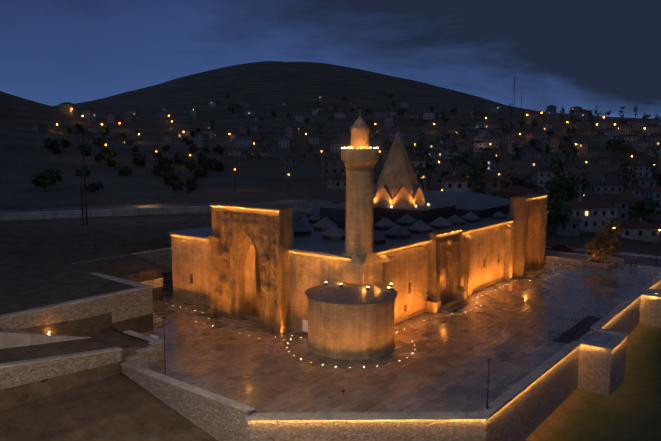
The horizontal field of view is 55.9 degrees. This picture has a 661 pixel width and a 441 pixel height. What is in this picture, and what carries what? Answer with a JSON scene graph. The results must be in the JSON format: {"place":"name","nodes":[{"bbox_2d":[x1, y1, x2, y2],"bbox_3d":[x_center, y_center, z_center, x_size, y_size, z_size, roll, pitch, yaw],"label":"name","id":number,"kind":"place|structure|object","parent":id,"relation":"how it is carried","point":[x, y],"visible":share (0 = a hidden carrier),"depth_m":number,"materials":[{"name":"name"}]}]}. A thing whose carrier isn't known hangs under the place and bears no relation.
{"place":"outdoors","nodes":[
{"label":"outdoors","id":0,"kind":"place"},
{"bbox_2d":[0,61,660,440],"bbox_3d":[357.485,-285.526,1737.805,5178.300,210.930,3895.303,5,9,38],"label":"hilly terrain","id":1,"kind":"structure","parent":0,"point":[38,257],"depth_m":185.05,"materials":[{"name":"brown soil"}]},
{"bbox_2d":[0,199,331,220],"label":"road","id":2,"kind":"structure","parent":1,"relation":"on","point":[129,210],"depth_m":128.88,"materials":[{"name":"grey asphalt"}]},
{"bbox_2d":[8,197,318,211],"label":"road markings","id":3,"kind":"object","parent":2,"relation":"on","point":[283,200],"visible":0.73,"depth_m":129.15,"materials":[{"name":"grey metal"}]},
{"bbox_2d":[75,77,559,408],"bbox_3d":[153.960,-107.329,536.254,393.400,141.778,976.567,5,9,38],"label":"utility poles","id":4,"kind":"object","parent":1,"relation":"on","point":[343,390],"visible":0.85,"depth_m":110.09,"materials":[{"name":"grey metal"}]},
{"bbox_2d":[0,247,660,440],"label":"retaining walls","id":5,"kind":"structure","parent":1,"relation":"on","point":[524,408],"depth_m":59.34,"materials":[{"name":"stone"}]},
{"bbox_2d":[29,93,660,219],"bbox_3d":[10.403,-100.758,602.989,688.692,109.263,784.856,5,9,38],"label":"hillside trees","id":6,"kind":"object","parent":1,"relation":"on","point":[162,166],"visible":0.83,"depth_m":285.82,"materials":[{"name":"green plant"}]},
{"bbox_2d":[32,95,660,242],"bbox_3d":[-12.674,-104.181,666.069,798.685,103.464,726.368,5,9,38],"label":"village houses","id":7,"kind":"structure","parent":1,"relation":"on","point":[596,205],"depth_m":372.09,"materials":[{"name":"beige stone"}]},
{"bbox_2d":[56,108,660,264],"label":"street lights","id":8,"kind":"object","parent":1,"relation":"on","point":[379,162],"visible":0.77,"depth_m":367.66,"materials":[{"name":"yellow metal"}]},
{"bbox_2d":[546,200,622,235],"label":"street trees","id":9,"kind":"object","parent":1,"relation":"on","point":[555,215],"visible":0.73,"depth_m":156.98,"materials":[{"name":"green plant"}]},
{"bbox_2d":[0,0,660,118],"label":"sky","id":10,"kind":"structure","parent":0,"point":[605,55],"materials":[{"name":"blue"}]},
{"bbox_2d":[141,256,660,412],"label":"plaza paving","id":11,"kind":"structure","parent":0,"point":[505,328],"depth_m":67.55,"materials":[{"name":"grey stone"}]},
{"bbox_2d":[150,319,307,338],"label":"information signs","id":12,"kind":"object","parent":11,"relation":"on","point":[305,325],"visible":0.33,"depth_m":73.84,"materials":[{"name":"grey metal"}]},
{"bbox_2d":[49,264,553,367],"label":"ground lights","id":13,"kind":"object","parent":11,"relation":"on","point":[350,367],"visible":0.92,"depth_m":73.61,"materials":[{"name":"white glass"}]},
{"bbox_2d":[305,116,397,359],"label":"minaret","id":14,"kind":"object","parent":11,"relation":"on","point":[352,318],"visible":0.98,"depth_m":67.67,"materials":[{"name":"stone"}]},
{"bbox_2d":[170,194,547,333],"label":"mosque walls","id":15,"kind":"structure","parent":11,"relation":"on","point":[227,272],"depth_m":81.09,"materials":[{"name":"beige stone"}]},
{"bbox_2d":[168,191,548,258],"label":"roof","id":16,"kind":"structure","parent":15,"relation":"on","point":[321,231],"depth_m":94.84,"materials":[{"name":"grey stone"}]},
{"bbox_2d":[324,147,428,290],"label":"floodlights","id":17,"kind":"object","parent":15,"relation":"on","point":[367,287],"visible":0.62,"depth_m":69.15,"materials":[{"name":"yellow metal"}]},
{"bbox_2d":[374,127,424,206],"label":"conical dome","id":18,"kind":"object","parent":15,"relation":"on","point":[396,185],"visible":0.92,"depth_m":104.12,"materials":[{"name":"stone"}]},
{"bbox_2d":[99,265,651,343],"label":"metal railings","id":19,"kind":"object","parent":11,"relation":"on","point":[549,332],"visible":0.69,"depth_m":79.17,"materials":[{"name":"grey metal"}]},
{"bbox_2d":[553,316,601,343],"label":"stairway","id":20,"kind":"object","parent":11,"relation":"on","point":[581,328],"depth_m":75.60,"materials":[{"name":"grey stone"}]},
{"bbox_2d":[545,250,624,267],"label":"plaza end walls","id":21,"kind":"structure","parent":11,"relation":"on","point":[577,259],"depth_m":118.69,"materials":[{"name":"stone"}]},
{"bbox_2d":[584,229,622,261],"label":"tree","id":22,"kind":"object","parent":21,"relation":"on","point":[598,244],"visible":1,"depth_m":115.74,"materials":[{"name":"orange plant"}]},
{"bbox_2d":[545,245,660,268],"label":"street","id":23,"kind":"structure","parent":0,"point":[644,260],"depth_m":125.78,"materials":[{"name":"grey asphalt"}]},
{"bbox_2d":[552,244,573,251],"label":"parked car","id":24,"kind":"object","parent":23,"relation":"on","point":[567,247],"visible":1,"depth_m":133.33,"materials":[{"name":"red paint"}]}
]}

